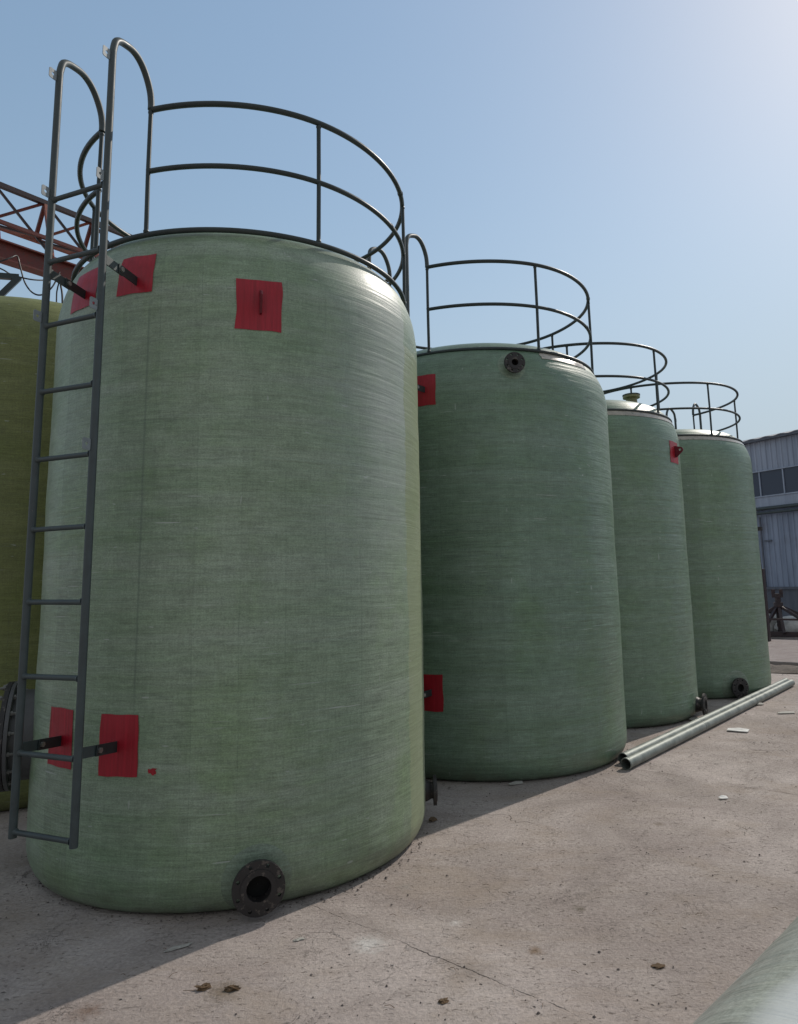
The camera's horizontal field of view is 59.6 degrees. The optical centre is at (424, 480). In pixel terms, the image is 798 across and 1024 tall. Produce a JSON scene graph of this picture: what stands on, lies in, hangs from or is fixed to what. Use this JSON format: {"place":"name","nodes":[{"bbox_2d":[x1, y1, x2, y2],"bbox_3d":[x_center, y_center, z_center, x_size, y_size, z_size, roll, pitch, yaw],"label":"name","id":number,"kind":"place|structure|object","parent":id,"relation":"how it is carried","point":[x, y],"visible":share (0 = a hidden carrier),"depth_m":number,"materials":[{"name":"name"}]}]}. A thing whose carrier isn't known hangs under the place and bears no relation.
{"place":"outdoors","nodes":[
{"label":"outdoors","id":0,"kind":"place"},
{"bbox_2d":[0,636,797,1023],"bbox_3d":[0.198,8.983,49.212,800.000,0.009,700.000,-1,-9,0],"label":"ground","id":1,"kind":"structure","parent":0,"point":[702,924],"depth_m":3.36,"materials":[{"name":"concrete"}]},
{"bbox_2d":[0,296,62,811],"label":"storage tank","id":2,"kind":"object","parent":1,"relation":"on","point":[19,335],"visible":0.15,"depth_m":5.47,"materials":[{"name":"green plastic"}]},
{"bbox_2d":[0,182,131,280],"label":"gantry crane","id":3,"kind":"object","parent":1,"relation":"on","point":[32,261],"visible":0.09,"depth_m":10.21,"materials":[{"name":"red metal"}]},
{"bbox_2d":[0,272,21,295],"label":"steel bracket","id":4,"kind":"object","parent":3,"relation":"attached to","point":[15,279],"visible":1,"depth_m":8.92,"materials":[{"name":"grey metal"}]},
{"bbox_2d":[0,268,51,280],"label":"power cable","id":5,"kind":"object","parent":3,"relation":"hanging from","point":[24,277],"visible":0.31,"depth_m":9.49,"materials":[{"name":"grey rubber"}]},
{"bbox_2d":[0,255,59,295],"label":"power cable","id":6,"kind":"object","parent":3,"relation":"hanging from","point":[23,276],"visible":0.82,"depth_m":9.56,"materials":[{"name":"grey rubber"}]},
{"bbox_2d":[60,285,62,302],"bbox_3d":[-5.216,-2.478,9.994,0.122,1.010,0.028,-1,-9,0],"label":"power cable","id":7,"kind":"object","parent":3,"relation":"hanging from","point":[61,289],"visible":0.39,"depth_m":10.01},
{"bbox_2d":[164,943,190,951],"bbox_3d":[-1.111,2.109,3.149,0.133,0.008,0.028,3,-10,-28],"label":"fibre scrap","id":8,"kind":"object","parent":1,"relation":"on","point":[176,947],"visible":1,"depth_m":3.14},
{"bbox_2d":[194,983,210,990],"bbox_3d":[-0.897,2.050,2.819,0.073,0.018,0.033,2,-9,-23],"label":"mud clod","id":9,"kind":"object","parent":1,"relation":"on","point":[204,986],"visible":1,"depth_m":2.82,"materials":[{"name":"brown soil"}]},
{"bbox_2d":[0,37,437,917],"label":"storage tank","id":10,"kind":"object","parent":1,"relation":"on","point":[220,707],"visible":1,"depth_m":3.79,"materials":[{"name":"green paint"}]},
{"bbox_2d":[224,984,241,991],"bbox_3d":[-0.775,2.047,2.811,0.072,0.015,0.035,0,-9,-6],"label":"mud clod","id":11,"kind":"object","parent":1,"relation":"on","point":[230,988],"visible":1,"depth_m":2.80,"materials":[{"name":"brown soil"}]},
{"bbox_2d":[0,674,797,1023],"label":"grit","id":12,"kind":"object","parent":1,"relation":"on","point":[392,904],"visible":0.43,"depth_m":3.69,"materials":[{"name":"grey gravel"}]},
{"bbox_2d":[429,817,436,821],"bbox_3d":[0.057,2.315,4.760,0.037,0.020,0.057,-10,-12,44],"label":"bark scrap","id":13,"kind":"object","parent":1,"relation":"on","point":[431,819],"visible":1,"depth_m":4.75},
{"bbox_2d":[438,997,448,1003],"bbox_3d":[0.075,2.014,2.699,0.052,0.010,0.034,6,-11,-40],"label":"mud clod","id":14,"kind":"object","parent":1,"relation":"on","point":[443,1001],"visible":1,"depth_m":2.69,"materials":[{"name":"brown soil"}]},
{"bbox_2d":[123,739,775,1007],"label":"fibre litter","id":15,"kind":"object","parent":1,"relation":"on","point":[420,906],"visible":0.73,"depth_m":3.35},
{"bbox_2d":[365,233,626,781],"bbox_3d":[0.570,0.276,7.216,2.708,4.766,2.820,-1,-9,0],"label":"storage tank","id":16,"kind":"object","parent":1,"relation":"on","point":[522,664],"visible":0.67,"depth_m":5.96,"materials":[{"name":"green paint"}]},
{"bbox_2d":[509,781,522,784],"bbox_3d":[0.734,2.426,5.583,0.140,0.016,0.040,3,-10,-28],"label":"fibre scrap","id":17,"kind":"object","parent":1,"relation":"on","point":[516,782],"visible":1,"depth_m":5.58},
{"bbox_2d":[542,342,707,727],"bbox_3d":[2.083,0.703,9.061,2.481,4.402,2.482,-1,-9,0],"label":"storage tank","id":18,"kind":"object","parent":1,"relation":"on","point":[658,650],"visible":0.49,"depth_m":7.93,"materials":[{"name":"green paint"}]},
{"bbox_2d":[651,963,665,968],"bbox_3d":[0.979,2.029,2.911,0.064,0.005,0.039,0,-9,-11],"label":"mud clod","id":19,"kind":"object","parent":1,"relation":"on","point":[657,965],"visible":1,"depth_m":2.91,"materials":[{"name":"brown soil"}]},
{"bbox_2d":[604,381,770,698],"bbox_3d":[3.745,0.827,10.939,2.689,4.639,2.826,-1,-9,0],"label":"storage tank","id":20,"kind":"object","parent":1,"relation":"on","point":[732,658],"visible":0.45,"depth_m":9.63,"materials":[{"name":"green paint"}]},
{"bbox_2d":[618,678,788,761],"bbox_3d":[3.587,2.732,8.283,0.100,0.100,5.700,-8,-11,39],"label":"steel pipe","id":21,"kind":"object","parent":1,"relation":"on","point":[633,750],"visible":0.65,"depth_m":7.36,"materials":[{"name":"grey metal"}]},
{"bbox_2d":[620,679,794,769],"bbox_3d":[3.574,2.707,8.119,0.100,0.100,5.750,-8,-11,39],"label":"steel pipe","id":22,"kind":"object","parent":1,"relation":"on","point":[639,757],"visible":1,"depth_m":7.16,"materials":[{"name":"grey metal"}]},
{"bbox_2d":[718,795,727,798],"bbox_3d":[2.191,2.322,5.105,0.067,0.016,0.038,1,-9,-12],"label":"foam scrap","id":23,"kind":"object","parent":1,"relation":"on","point":[723,797],"visible":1,"depth_m":5.10,"materials":[{"name":"white plastic"}]},
{"bbox_2d":[727,728,749,731],"bbox_3d":[3.313,2.631,7.349,0.212,0.020,0.112,-6,-10,28],"label":"foam scrap","id":24,"kind":"object","parent":1,"relation":"on","point":[738,729],"visible":1,"depth_m":7.33,"materials":[{"name":"white plastic"}]},
{"bbox_2d":[693,916,797,1023],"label":"pipe","id":25,"kind":"object","parent":1,"relation":"on","point":[762,988],"visible":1,"depth_m":1.56,"materials":[{"name":"plastic"}]},
{"bbox_2d":[758,527,770,641],"bbox_3d":[8.220,2.510,16.973,0.240,2.902,0.166,-9,-11,41],"label":"steel post","id":26,"kind":"object","parent":1,"relation":"on","point":[766,601],"visible":0.2,"depth_m":16.84,"materials":[{"name":"metal"}]},
{"bbox_2d":[769,613,776,636],"bbox_3d":[9.289,3.908,19.157,1.210,0.739,0.854,-1,-9,0],"label":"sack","id":27,"kind":"object","parent":1,"relation":"on","point":[772,623],"visible":0.08,"depth_m":18.82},
{"bbox_2d":[768,639,797,665],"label":"concrete slab","id":28,"kind":"structure","parent":1,"relation":"on","point":[783,652],"depth_m":14.24,"materials":[{"name":"grey concrete"}]},
{"bbox_2d":[768,589,797,636],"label":"steel stand","id":29,"kind":"object","parent":1,"relation":"on","point":[778,607],"visible":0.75,"depth_m":18.54,"materials":[{"name":"black metal"}]},
{"bbox_2d":[770,664,797,673],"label":"dirt strip","id":30,"kind":"object","parent":1,"relation":"on","point":[784,669],"visible":0.2,"depth_m":11.91,"materials":[{"name":"soil"}]},
{"bbox_2d":[774,616,797,631],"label":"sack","id":31,"kind":"object","parent":1,"relation":"on","point":[791,626],"visible":0.3,"depth_m":18.49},
{"bbox_2d":[777,711,794,713],"bbox_3d":[4.278,2.743,8.232,0.220,0.018,0.070,0,-9,-6],"label":"fibre scrap","id":32,"kind":"object","parent":1,"relation":"on","point":[785,712],"visible":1,"depth_m":8.23,"materials":[{"name":"white plastic"}]},
{"bbox_2d":[0,0,797,440],"label":"sky","id":33,"kind":"structure","parent":0,"point":[642,152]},
{"bbox_2d":[743,429,797,616],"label":"warehouse","id":34,"kind":"structure","parent":0,"point":[774,459],"depth_m":25.88,"materials":[{"name":"grey metal"}]},
{"bbox_2d":[753,472,761,496],"bbox_3d":[12.612,0.202,26.985,0.064,0.940,0.965,3,-10,-28],"label":"window","id":35,"kind":"structure","parent":34,"relation":"in","point":[756,476],"depth_m":26.71,"materials":[{"name":"grey glass"}]},
{"bbox_2d":[760,468,785,495],"bbox_3d":[13.099,0.072,26.192,0.064,0.940,0.965,3,-10,-28],"label":"window","id":36,"kind":"structure","parent":34,"relation":"in","point":[772,482],"depth_m":26.17,"materials":[{"name":"grey glass"}]},
{"bbox_2d":[783,466,797,492],"bbox_3d":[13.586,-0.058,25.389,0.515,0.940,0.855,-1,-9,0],"label":"window","id":37,"kind":"structure","parent":34,"relation":"in","point":[790,474],"depth_m":25.56,"materials":[{"name":"grey glass"}]}
]}

